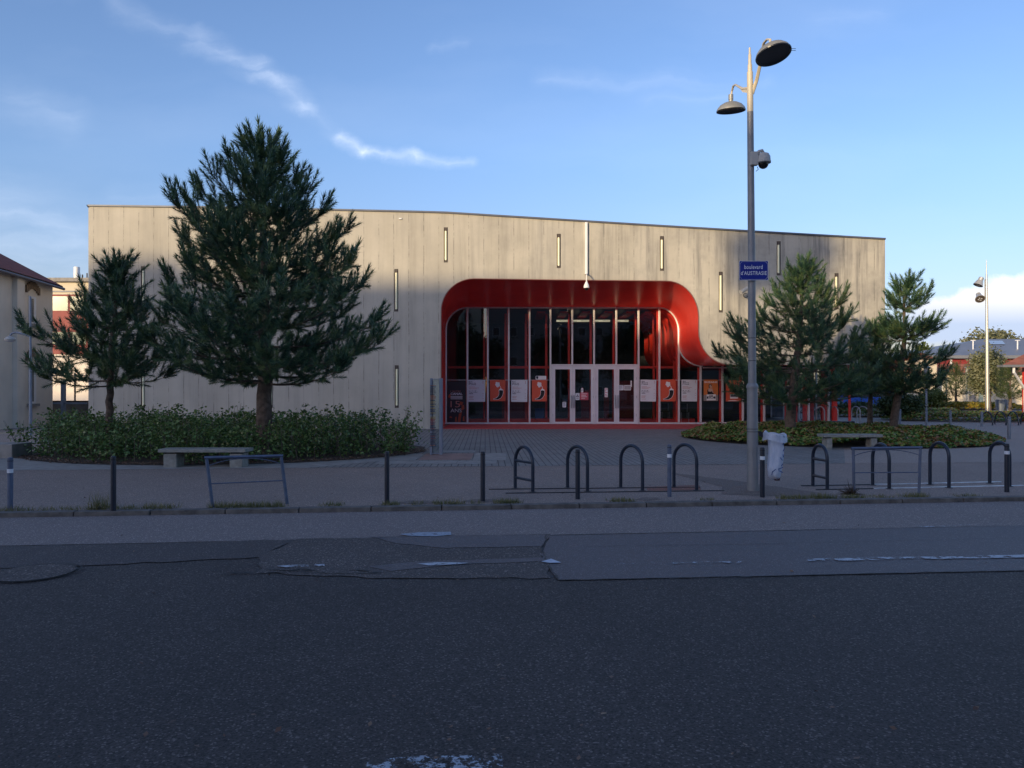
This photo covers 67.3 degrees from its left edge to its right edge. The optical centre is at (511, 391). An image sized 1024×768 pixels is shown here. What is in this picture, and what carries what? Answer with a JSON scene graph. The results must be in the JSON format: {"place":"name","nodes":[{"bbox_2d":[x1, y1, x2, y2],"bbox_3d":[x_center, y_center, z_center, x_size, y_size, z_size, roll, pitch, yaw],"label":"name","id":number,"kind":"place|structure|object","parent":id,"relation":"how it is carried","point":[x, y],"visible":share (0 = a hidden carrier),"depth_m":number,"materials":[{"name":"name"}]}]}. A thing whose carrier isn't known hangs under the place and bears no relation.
{"place":"outdoors","nodes":[
{"label":"outdoors","id":0,"kind":"place"},
{"bbox_2d":[0,424,56,442],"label":"side road","id":1,"kind":"structure","parent":0,"point":[3,436],"depth_m":28.55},
{"bbox_2d":[4,296,31,434],"bbox_3d":[-18.607,-0.965,29.000,1.018,5.229,0.380,0,0,0],"label":"street lamp","id":2,"kind":"object","parent":1,"relation":"on","point":[10,338],"visible":0.95,"depth_m":28.96,"materials":[{"name":"grey metal"}]},
{"bbox_2d":[0,254,64,428],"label":"house","id":3,"kind":"structure","parent":0,"point":[20,284],"depth_m":34.56,"materials":[{"name":"paint"}]},
{"bbox_2d":[25,281,39,326],"bbox_3d":[-22.334,-4.064,35.893,0.135,2.103,1.309,0,0,-8],"label":"window","id":4,"kind":"structure","parent":3,"relation":"in","point":[30,285],"depth_m":35.86,"materials":[{"name":"white glass"}]},
{"bbox_2d":[25,349,39,405],"bbox_3d":[-22.334,-0.629,35.893,0.135,2.665,1.309,0,0,-8],"label":"window","id":5,"kind":"structure","parent":3,"relation":"in","point":[33,376],"depth_m":35.95,"materials":[{"name":"white glass"}]},
{"bbox_2d":[0,526,1023,767],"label":"road","id":6,"kind":"structure","parent":0,"point":[321,670],"depth_m":4.71,"materials":[{"name":"asphalt"}]},
{"bbox_2d":[0,562,81,582],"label":"road patch","id":7,"kind":"object","parent":6,"relation":"on","point":[34,572],"visible":1,"depth_m":7.22,"materials":[{"name":"asphalt"}]},
{"bbox_2d":[0,539,293,567],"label":"road patch","id":8,"kind":"object","parent":6,"relation":"on","point":[11,556],"visible":1,"depth_m":8.11,"materials":[{"name":"asphalt"}]},
{"bbox_2d":[257,534,550,578],"bbox_3d":[-1.072,1.702,8.071,3.047,0.001,2.179,0,0,0],"label":"road patch","id":9,"kind":"object","parent":6,"relation":"on","point":[338,556],"visible":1,"depth_m":7.82,"materials":[{"name":"asphalt"}]},
{"bbox_2d":[369,557,547,570],"bbox_3d":[-0.509,1.698,7.623,1.809,0.001,0.336,0,0,-17],"label":"road patch","id":10,"kind":"object","parent":9,"relation":"on","point":[402,566],"visible":1,"depth_m":7.62,"materials":[{"name":"asphalt"}]},
{"bbox_2d":[420,562,462,564],"bbox_3d":[-0.676,1.692,7.558,0.495,0.001,0.127,0,0,-12],"label":"road marking","id":11,"kind":"object","parent":10,"relation":"on","point":[439,563],"visible":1,"depth_m":7.55,"materials":[{"name":"white paint"}]},
{"bbox_2d":[374,534,545,547],"bbox_3d":[-0.605,1.698,8.697,2.066,0.001,0.730,0,0,-5],"label":"road patch","id":12,"kind":"object","parent":9,"relation":"on","point":[452,541],"visible":1,"depth_m":8.74,"materials":[{"name":"asphalt"}]},
{"bbox_2d":[367,754,502,767],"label":"road marking","id":13,"kind":"object","parent":6,"relation":"on","point":[388,765],"visible":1,"depth_m":3.49,"materials":[{"name":"white paint"}]},
{"bbox_2d":[0,501,1023,545],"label":"road band","id":14,"kind":"object","parent":6,"relation":"on","point":[130,529],"visible":1,"depth_m":9.99,"materials":[{"name":"concrete"}]},
{"bbox_2d":[402,532,450,535],"bbox_3d":[-1.022,1.692,9.115,0.615,0.001,0.290,0,0,0],"label":"road marking","id":15,"kind":"object","parent":14,"relation":"on","point":[429,533],"visible":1,"depth_m":9.14,"materials":[{"name":"white paint"}]},
{"bbox_2d":[0,496,1023,517],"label":"kerb","id":16,"kind":"structure","parent":6,"relation":"on","point":[182,511],"depth_m":11.10,"materials":[{"name":"concrete"}]},
{"bbox_2d":[58,473,1008,759],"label":"fallen leaves","id":17,"kind":"object","parent":6,"relation":"on","point":[146,733],"visible":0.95,"depth_m":3.92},
{"bbox_2d":[541,525,1023,579],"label":"road patch","id":18,"kind":"object","parent":6,"relation":"on","point":[578,557],"visible":1,"depth_m":8.11,"materials":[{"name":"asphalt"}]},
{"bbox_2d":[558,569,1023,579],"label":"road crack","id":19,"kind":"object","parent":18,"relation":"on","point":[783,575],"visible":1,"depth_m":7.08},
{"bbox_2d":[807,557,879,560],"bbox_3d":[3.343,1.692,7.742,0.841,0.001,0.132,0,0,-6],"label":"road marking","id":20,"kind":"object","parent":18,"relation":"on","point":[844,559],"visible":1,"depth_m":7.73,"materials":[{"name":"white paint"}]},
{"bbox_2d":[930,555,1023,558],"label":"road marking","id":21,"kind":"object","parent":18,"relation":"on","point":[996,556],"visible":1,"depth_m":7.82,"materials":[{"name":"white paint"}]},
{"bbox_2d":[0,407,1023,511],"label":"pavement","id":22,"kind":"structure","parent":0,"point":[35,489],"depth_m":13.74,"materials":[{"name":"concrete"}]},
{"bbox_2d":[7,457,13,509],"bbox_3d":[-6.987,1.311,10.706,0.078,0.778,0.078,0,0,0],"label":"bollard","id":23,"kind":"object","parent":22,"relation":"on","point":[10,470],"visible":0.94,"depth_m":10.68,"materials":[{"name":"grey metal"}]},
{"bbox_2d":[0,442,31,457],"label":"concrete block","id":24,"kind":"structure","parent":22,"relation":"on","point":[10,449],"depth_m":19.07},
{"bbox_2d":[110,456,116,510],"bbox_3d":[-5.485,1.296,10.582,0.077,0.808,0.077,0,0,0],"label":"bollard","id":25,"kind":"object","parent":22,"relation":"on","point":[113,459],"visible":1,"depth_m":10.56,"materials":[{"name":"black metal"}]},
{"bbox_2d":[0,455,397,469],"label":"pavement strip","id":26,"kind":"object","parent":22,"relation":"on","point":[21,464],"visible":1,"depth_m":17.03,"materials":[{"name":"concrete"}]},
{"bbox_2d":[158,447,252,466],"bbox_3d":[-6.690,1.460,16.835,1.880,0.420,0.550,0,0,0],"label":"bench","id":27,"kind":"object","parent":26,"relation":"on","point":[173,456],"visible":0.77,"depth_m":16.61,"materials":[{"name":"concrete"}]},
{"bbox_2d":[18,441,424,464],"bbox_3d":[-7.757,1.638,21.388,10.785,0.001,8.704,0,0,0],"label":"soil bed","id":28,"kind":"object","parent":22,"relation":"on","point":[375,453],"visible":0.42,"depth_m":18.99,"materials":[{"name":"soil"}]},
{"bbox_2d":[13,244,181,454],"bbox_3d":[-10.697,-1.038,20.068,4.084,5.527,4.082,0,0,0],"label":"pine tree","id":29,"kind":"object","parent":28,"relation":"on","point":[132,362],"visible":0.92,"depth_m":19.28,"materials":[{"name":"green plant"}]},
{"bbox_2d":[4,403,429,462],"bbox_3d":[-7.811,0.977,20.084,11.038,1.375,6.984,0,0,0],"label":"hedge","id":30,"kind":"object","parent":28,"relation":"on","point":[86,434],"visible":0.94,"depth_m":19.10,"materials":[{"name":"green plant"}]},
{"bbox_2d":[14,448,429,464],"bbox_3d":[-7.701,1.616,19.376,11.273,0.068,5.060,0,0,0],"label":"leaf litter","id":31,"kind":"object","parent":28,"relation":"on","point":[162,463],"visible":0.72,"depth_m":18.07,"materials":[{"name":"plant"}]},
{"bbox_2d":[130,115,400,454],"bbox_3d":[-5.762,-2.517,18.665,6.348,8.487,6.399,0,0,0],"label":"pine tree","id":32,"kind":"object","parent":28,"relation":"on","point":[269,168],"visible":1,"depth_m":17.95,"materials":[{"name":"green plant"}]},
{"bbox_2d":[204,454,288,506],"bbox_3d":[-3.812,1.308,11.075,1.158,0.771,0.077,0,0,-18],"label":"barrier","id":33,"kind":"object","parent":22,"relation":"on","point":[235,457],"visible":0.95,"depth_m":11.06,"materials":[{"name":"grey metal"}]},
{"bbox_2d":[384,451,389,502],"bbox_3d":[-1.841,1.293,11.325,0.077,0.814,0.077,0,0,0],"label":"bollard","id":34,"kind":"object","parent":22,"relation":"on","point":[386,454],"visible":0.87,"depth_m":11.29,"materials":[{"name":"black metal"}]},
{"bbox_2d":[480,451,484,500],"bbox_3d":[-0.437,1.301,11.515,0.077,0.799,0.077,0,0,0],"label":"bollard","id":35,"kind":"object","parent":22,"relation":"on","point":[482,475],"visible":0.9,"depth_m":11.48,"materials":[{"name":"black metal"}]},
{"bbox_2d":[87,204,885,428],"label":"concert hall","id":36,"kind":"structure","parent":22,"relation":"on","point":[487,298],"depth_m":33.50,"materials":[{"name":"concrete"}]},
{"bbox_2d":[448,381,465,421],"bbox_3d":[-2.728,0.548,37.955,0.890,2.055,0.012,0,0,0],"label":"window banner","id":37,"kind":"object","parent":36,"relation":"attached to","point":[456,401],"depth_m":37.95,"materials":[{"name":"black"}]},
{"bbox_2d":[468,380,484,401],"bbox_3d":[-1.758,-0.011,37.924,0.868,1.073,0.010,0,0,0],"label":"event poster","id":38,"kind":"object","parent":36,"relation":"attached to","point":[476,390],"visible":1,"depth_m":37.92,"materials":[{"name":"paper"}]},
{"bbox_2d":[490,380,504,400],"bbox_3d":[-0.707,-0.030,37.924,0.773,1.064,0.011,0,0,0],"label":"event poster","id":39,"kind":"object","parent":36,"relation":"attached to","point":[497,390],"visible":1,"depth_m":37.92,"materials":[{"name":"orange paper"}]},
{"bbox_2d":[511,380,526,401],"bbox_3d":[0.359,-0.007,37.924,0.809,1.080,0.010,0,0,0],"label":"event poster","id":40,"kind":"object","parent":36,"relation":"attached to","point":[518,390],"visible":1,"depth_m":37.92,"materials":[{"name":"paper"}]},
{"bbox_2d":[532,380,546,400],"bbox_3d":[1.347,-0.023,37.924,0.731,1.050,0.011,0,0,0],"label":"event poster","id":41,"kind":"object","parent":36,"relation":"attached to","point":[539,390],"visible":1,"depth_m":37.92,"materials":[{"name":"orange paper"}]},
{"bbox_2d":[553,366,571,423],"bbox_3d":[2.488,0.181,37.900,0.989,2.858,0.140,0,0,0],"label":"door","id":42,"kind":"structure","parent":36,"relation":"in","point":[554,367],"depth_m":37.91,"materials":[{"name":"white metal"}]},
{"bbox_2d":[573,366,593,423],"bbox_3d":[3.508,0.181,37.900,1.039,2.858,0.140,0,0,0],"label":"door","id":43,"kind":"structure","parent":36,"relation":"in","point":[574,367],"depth_m":37.91,"materials":[{"name":"white metal"}]},
{"bbox_2d":[584,222,588,289],"bbox_3d":[3.199,-5.834,33.182,0.250,3.014,0.615,0,0,0],"label":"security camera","id":44,"kind":"object","parent":36,"relation":"attached to","point":[586,285],"visible":1,"depth_m":33.38,"materials":[{"name":"white paint"}]},
{"bbox_2d":[596,366,616,423],"bbox_3d":[4.637,0.181,37.900,1.039,2.858,0.140,0,0,0],"label":"door","id":45,"kind":"structure","parent":36,"relation":"in","point":[597,367],"depth_m":37.91,"materials":[{"name":"white metal"}]},
{"bbox_2d":[617,366,636,423],"bbox_3d":[5.656,0.181,37.900,0.989,2.858,0.140,0,0,0],"label":"door","id":46,"kind":"structure","parent":36,"relation":"in","point":[618,367],"depth_m":37.91,"materials":[{"name":"white metal"}]},
{"bbox_2d":[640,380,655,401],"bbox_3d":[6.721,-0.028,37.924,0.791,1.084,0.010,0,0,0],"label":"event poster","id":47,"kind":"object","parent":36,"relation":"attached to","point":[647,390],"visible":1,"depth_m":37.92,"materials":[{"name":"paper"}]},
{"bbox_2d":[660,380,675,400],"bbox_3d":[7.692,-0.036,37.924,0.781,1.077,0.011,0,0,0],"label":"event poster","id":48,"kind":"object","parent":36,"relation":"attached to","point":[667,390],"visible":1,"depth_m":37.92,"materials":[{"name":"orange paper"}]},
{"bbox_2d":[681,380,696,400],"bbox_3d":[8.748,-0.032,37.924,0.781,1.077,0.010,0,0,0],"label":"event poster","id":49,"kind":"object","parent":36,"relation":"attached to","point":[688,390],"visible":1,"depth_m":37.92,"materials":[{"name":"paper"}]},
{"bbox_2d":[704,380,717,400],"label":"event poster","id":50,"kind":"object","parent":36,"relation":"attached to","point":[710,390],"visible":1,"depth_m":37.92,"materials":[{"name":"orange paper"}]},
{"bbox_2d":[726,381,740,400],"bbox_3d":[10.914,-0.011,37.924,0.731,1.028,0.011,0,0,0],"label":"event poster","id":51,"kind":"object","parent":36,"relation":"attached to","point":[731,397],"visible":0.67,"depth_m":37.92,"materials":[{"name":"orange paper"}]},
{"bbox_2d":[0,488,982,510],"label":"grass","id":52,"kind":"structure","parent":22,"relation":"on","point":[243,505],"depth_m":11.05,"materials":[{"name":"plant"}]},
{"bbox_2d":[514,445,535,491],"bbox_3d":[0.198,1.288,12.811,0.118,0.783,0.674,0,0,-31],"label":"bicycle stand","id":53,"kind":"object","parent":22,"relation":"on","point":[532,463],"visible":0.94,"depth_m":12.71,"materials":[{"name":"grey metal"}]},
{"bbox_2d":[564,445,590,491],"bbox_3d":[1.096,1.289,12.901,0.116,0.782,0.637,0,0,-35],"label":"bicycle stand","id":54,"kind":"object","parent":22,"relation":"on","point":[582,449],"visible":0.96,"depth_m":12.83,"materials":[{"name":"black metal"}]},
{"bbox_2d":[575,449,579,498],"bbox_3d":[1.006,1.293,11.762,0.077,0.815,0.077,0,0,0],"label":"bollard","id":55,"kind":"object","parent":22,"relation":"on","point":[577,473],"visible":0.91,"depth_m":11.73,"materials":[{"name":"grey metal"}]},
{"bbox_2d":[489,487,687,489],"bbox_3d":[1.416,1.643,13.037,3.620,0.014,0.040,0,0,-4],"label":"ground rail","id":56,"kind":"object","parent":22,"relation":"on","point":[582,488],"visible":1,"depth_m":13.01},
{"bbox_2d":[505,490,723,493],"bbox_3d":[1.701,1.643,12.559,3.625,0.014,0.040,0,0,-5],"label":"ground rail","id":57,"kind":"object","parent":22,"relation":"on","point":[612,491],"visible":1,"depth_m":12.54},
{"bbox_2d":[619,444,645,490],"bbox_3d":[2.014,1.283,12.962,0.116,0.793,0.641,0,0,-35],"label":"bicycle stand","id":58,"kind":"object","parent":22,"relation":"on","point":[625,447],"visible":0.97,"depth_m":12.89,"materials":[{"name":"black metal"}]},
{"bbox_2d":[667,444,671,496],"bbox_3d":[2.461,1.266,12.020,0.070,0.868,0.070,0,0,0],"label":"bollard","id":59,"kind":"object","parent":22,"relation":"on","point":[669,454],"visible":0.92,"depth_m":11.99,"materials":[{"name":"grey metal"}]},
{"bbox_2d":[647,485,700,490],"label":"pavement repair","id":60,"kind":"structure","parent":22,"relation":"on","point":[691,487],"depth_m":13.01,"materials":[{"name":"concrete"}]},
{"bbox_2d":[671,443,698,489],"bbox_3d":[2.933,1.278,13.023,0.117,0.805,0.637,0,0,-33],"label":"bicycle stand","id":61,"kind":"object","parent":60,"relation":"on","point":[691,447],"visible":0.92,"depth_m":13.05,"materials":[{"name":"black metal"}]},
{"bbox_2d":[676,473,844,497],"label":"pavement repair","id":62,"kind":"structure","parent":22,"relation":"on","point":[733,487],"depth_m":12.87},
{"bbox_2d":[716,38,795,490],"bbox_3d":[4.011,-2.015,12.945,0.617,7.362,2.622,0,0,-4],"label":"street lamp","id":63,"kind":"object","parent":62,"relation":"on","point":[771,52],"visible":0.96,"depth_m":12.70,"materials":[{"name":"metal"}]},
{"bbox_2d":[739,261,767,279],"bbox_3d":[3.977,-1.986,12.669,0.484,0.324,0.042,0,0,0],"label":"street name sign","id":64,"kind":"object","parent":63,"relation":"attached to","point":[753,270],"visible":1,"depth_m":12.65,"materials":[{"name":"blue metal"}]},
{"bbox_2d":[750,149,770,170],"bbox_3d":[4.102,-3.812,12.700,0.344,0.374,0.244,0,0,0],"label":"security camera","id":65,"kind":"object","parent":63,"relation":"attached to","point":[761,158],"visible":1,"depth_m":12.64,"materials":[{"name":"grey plastic"}]},
{"bbox_2d":[758,430,787,480],"bbox_3d":[4.330,1.062,12.687,0.398,0.829,0.374,0,0,-36],"label":"rubbish bag","id":66,"kind":"object","parent":63,"relation":"hanging from","point":[776,443],"visible":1,"depth_m":12.59,"materials":[{"name":"white plastic"}]},
{"bbox_2d":[760,447,764,496],"bbox_3d":[3.898,1.286,11.968,0.078,0.828,0.078,0,0,0],"label":"bollard","id":67,"kind":"object","parent":22,"relation":"on","point":[762,471],"visible":0.93,"depth_m":11.94,"materials":[{"name":"black metal"}]},
{"bbox_2d":[810,443,828,488],"bbox_3d":[5.266,1.286,13.148,0.117,0.788,0.564,0,0,-9],"label":"bicycle stand","id":68,"kind":"object","parent":22,"relation":"on","point":[825,460],"visible":0.98,"depth_m":13.10,"materials":[{"name":"black metal"}]},
{"bbox_2d":[838,479,863,495],"bbox_3d":[5.400,1.527,12.290,0.512,0.261,0.423,0,0,0],"label":"weed","id":69,"kind":"object","parent":22,"relation":"on","point":[850,490],"visible":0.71,"depth_m":12.29,"materials":[{"name":"green plant"}]},
{"bbox_2d":[837,399,880,413],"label":"shrub","id":70,"kind":"object","parent":22,"relation":"on","point":[853,404],"visible":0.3,"depth_m":49.48,"materials":[{"name":"green plant"}]},
{"bbox_2d":[870,442,892,488],"bbox_3d":[6.353,1.280,13.245,0.118,0.800,0.630,0,0,-5],"label":"bicycle stand","id":71,"kind":"object","parent":22,"relation":"on","point":[888,464],"visible":0.88,"depth_m":13.02,"materials":[{"name":"black metal"}]},
{"bbox_2d":[851,446,922,493],"bbox_3d":[6.054,1.286,12.429,1.078,0.809,0.053,0,0,10],"label":"barrier","id":72,"kind":"object","parent":22,"relation":"on","point":[920,448],"visible":0.98,"depth_m":12.41,"materials":[{"name":"grey metal"}]},
{"bbox_2d":[873,393,932,419],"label":"shrub","id":73,"kind":"object","parent":22,"relation":"on","point":[910,403],"visible":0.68,"depth_m":43.31,"materials":[{"name":"green plant"}]},
{"bbox_2d":[917,387,953,407],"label":"shrub","id":74,"kind":"object","parent":22,"relation":"on","point":[939,398],"visible":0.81,"depth_m":65.14,"materials":[{"name":"green plant"}]},
{"bbox_2d":[875,481,1001,484],"bbox_3d":[7.591,1.643,13.741,2.586,0.014,0.040,0,0,-9],"label":"ground rail","id":75,"kind":"object","parent":22,"relation":"on","point":[937,483],"visible":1,"depth_m":13.73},
{"bbox_2d":[926,441,952,487],"bbox_3d":[7.414,1.273,13.340,0.116,0.814,0.579,0,0,-10],"label":"bicycle stand","id":76,"kind":"object","parent":22,"relation":"on","point":[934,444],"visible":0.96,"depth_m":13.28,"materials":[{"name":"black metal"}]},
{"bbox_2d":[866,339,1023,368],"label":"warehouse","id":77,"kind":"structure","parent":22,"relation":"on","point":[1012,349],"depth_m":95.14,"materials":[{"name":"grey metal"}]},
{"bbox_2d":[874,485,1023,488],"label":"ground rail","id":78,"kind":"object","parent":22,"relation":"on","point":[946,486],"visible":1,"depth_m":13.20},
{"bbox_2d":[940,360,972,401],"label":"tree","id":79,"kind":"object","parent":22,"relation":"on","point":[955,377],"visible":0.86,"depth_m":69.76,"materials":[{"name":"green plant"}]},
{"bbox_2d":[924,401,1021,408],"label":"ground cover","id":80,"kind":"object","parent":22,"relation":"on","point":[965,404],"visible":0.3,"depth_m":66.88,"materials":[{"name":"green plant"}]},
{"bbox_2d":[961,339,1013,410],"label":"tree","id":81,"kind":"object","parent":22,"relation":"on","point":[975,380],"visible":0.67,"depth_m":63.74,"materials":[{"name":"green plant"}]},
{"bbox_2d":[987,441,1013,486],"bbox_3d":[8.584,1.275,13.538,0.117,0.810,0.588,0,0,-7],"label":"bicycle stand","id":82,"kind":"object","parent":22,"relation":"on","point":[993,444],"visible":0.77,"depth_m":13.69,"materials":[{"name":"grey metal"}]},
{"bbox_2d":[1004,443,1009,491],"bbox_3d":[8.091,1.278,12.572,0.078,0.845,0.078,0,0,0],"label":"bollard","id":83,"kind":"object","parent":22,"relation":"on","point":[1006,466],"visible":0.91,"depth_m":12.54,"materials":[{"name":"grey metal"}]},
{"bbox_2d":[0,0,1023,383],"label":"sky","id":84,"kind":"structure","parent":0,"point":[901,122],"materials":[{"name":"blue"}]},
{"bbox_2d":[535,408,543,418],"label":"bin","id":85,"kind":"object","parent":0,"point":[539,413],"visible":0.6,"depth_m":40.20,"materials":[{"name":"plastic"}]},
{"bbox_2d":[310,426,844,467],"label":"block paving","id":86,"kind":"structure","parent":0,"point":[549,447],"depth_m":22.46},
{"bbox_2d":[375,450,505,463],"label":"stone slabs","id":87,"kind":"structure","parent":86,"relation":"on","point":[491,458],"depth_m":18.47,"materials":[{"name":"concrete"}]},
{"bbox_2d":[418,453,473,459],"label":"pink slab","id":88,"kind":"structure","parent":86,"relation":"on","point":[453,456],"depth_m":19.31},
{"bbox_2d":[430,378,442,454],"bbox_3d":[-1.964,0.658,19.994,0.306,1.985,0.332,0,0,0],"label":"display totem","id":89,"kind":"object","parent":88,"relation":"on","point":[432,427],"visible":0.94,"depth_m":19.84,"materials":[{"name":"grey metal"}]},
{"bbox_2d":[817,434,882,448],"bbox_3d":[9.638,1.447,21.951,1.676,0.446,0.500,0,0,0],"label":"bench","id":90,"kind":"object","parent":86,"relation":"on","point":[871,440],"visible":0.7,"depth_m":21.75,"materials":[{"name":"concrete"}]},
{"bbox_2d":[771,413,1023,462],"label":"plaza","id":91,"kind":"structure","parent":0,"point":[1015,442],"depth_m":21.34,"materials":[{"name":"concrete"}]},
{"bbox_2d":[681,435,1000,447],"bbox_3d":[11.244,1.638,27.086,10.352,0.001,10.368,0,0,0],"label":"soil bed","id":92,"kind":"object","parent":91,"relation":"on","point":[855,443],"visible":0.27,"depth_m":23.62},
{"bbox_2d":[711,248,882,427],"bbox_3d":[9.680,-1.546,25.881,5.528,6.538,5.932,0,0,0],"label":"pine tree","id":93,"kind":"object","parent":92,"relation":"on","point":[780,390],"visible":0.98,"depth_m":25.46,"materials":[{"name":"green plant"}]},
{"bbox_2d":[681,420,1005,447],"bbox_3d":[11.251,1.384,27.102,10.374,0.529,10.385,0,0,0],"label":"ivy ground cover","id":94,"kind":"object","parent":92,"relation":"on","point":[804,433],"visible":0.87,"depth_m":24.43,"materials":[{"name":"green plant"}]},
{"bbox_2d":[841,316,899,422],"bbox_3d":[13.766,-0.602,29.425,2.286,4.628,2.395,0,0,0],"label":"pine tree","id":95,"kind":"object","parent":92,"relation":"on","point":[882,346],"visible":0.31,"depth_m":29.31,"materials":[{"name":"green plant"}]},
{"bbox_2d":[860,267,960,425],"bbox_3d":[14.311,-1.372,27.965,3.399,6.203,3.333,0,0,18],"label":"pine tree","id":96,"kind":"object","parent":92,"relation":"on","point":[904,378],"visible":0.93,"depth_m":27.57,"materials":[{"name":"green plant"}]},
{"bbox_2d":[830,388,888,403],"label":"van","id":97,"kind":"object","parent":91,"relation":"on","point":[855,399],"depth_m":59.12,"materials":[{"name":"blue paint"}]},
{"bbox_2d":[814,407,960,415],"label":"ground cover","id":98,"kind":"object","parent":91,"relation":"on","point":[864,410],"visible":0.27,"depth_m":48.47,"materials":[{"name":"green plant"}]},
{"bbox_2d":[881,410,1023,420],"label":"ground cover","id":99,"kind":"object","parent":91,"relation":"on","point":[936,414],"visible":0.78,"depth_m":41.53,"materials":[{"name":"green plant"}]},
{"bbox_2d":[973,260,989,410],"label":"floodlight mast","id":100,"kind":"object","parent":91,"relation":"on","point":[980,298],"visible":0.98,"depth_m":48.43,"materials":[{"name":"silver metal"}]},
{"bbox_2d":[994,399,1005,410],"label":"planter","id":101,"kind":"object","parent":91,"relation":"on","point":[999,404],"visible":0.94,"depth_m":57.77,"materials":[{"name":"grey metal"}]},
{"bbox_2d":[989,360,1021,410],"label":"tree","id":102,"kind":"object","parent":91,"relation":"on","point":[1009,385],"visible":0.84,"depth_m":54.92,"materials":[{"name":"green plant"}]},
{"bbox_2d":[997,354,1023,420],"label":"shelter","id":103,"kind":"object","parent":91,"relation":"on","point":[1016,362],"visible":0.96,"depth_m":41.70,"materials":[{"name":"red paint"}]},
{"bbox_2d":[902,354,936,396],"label":"gabled house","id":104,"kind":"structure","parent":0,"point":[934,367],"depth_m":78.00,"materials":[{"name":"paint"}]},
{"bbox_2d":[937,364,1023,404],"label":"building","id":105,"kind":"structure","parent":0,"point":[962,397],"depth_m":82.00,"materials":[{"name":"paint"}]},
{"label":"ground","id":106,"kind":"structure","parent":0,"visible":0},
{"bbox_2d":[956,325,1023,342],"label":"tree","id":107,"kind":"object","parent":106,"relation":"on","point":[998,334],"visible":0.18,"depth_m":110.56,"materials":[{"name":"green plant"}]},
{"label":"forecourt","id":108,"kind":"structure","parent":0,"visible":0},
{"bbox_2d":[48,267,87,400],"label":"office building","id":109,"kind":"structure","parent":108,"relation":"on","point":[61,304],"depth_m":58.00,"materials":[{"name":"paint"}]},
{"bbox_2d":[53,373,87,419],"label":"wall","id":110,"kind":"structure","parent":108,"relation":"on","point":[80,407],"depth_m":41.00,"materials":[{"name":"concrete"}]},
{"bbox_2d":[53,384,87,421],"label":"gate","id":111,"kind":"structure","parent":108,"relation":"on","point":[63,402],"depth_m":38.55,"materials":[{"name":"grey metal"}]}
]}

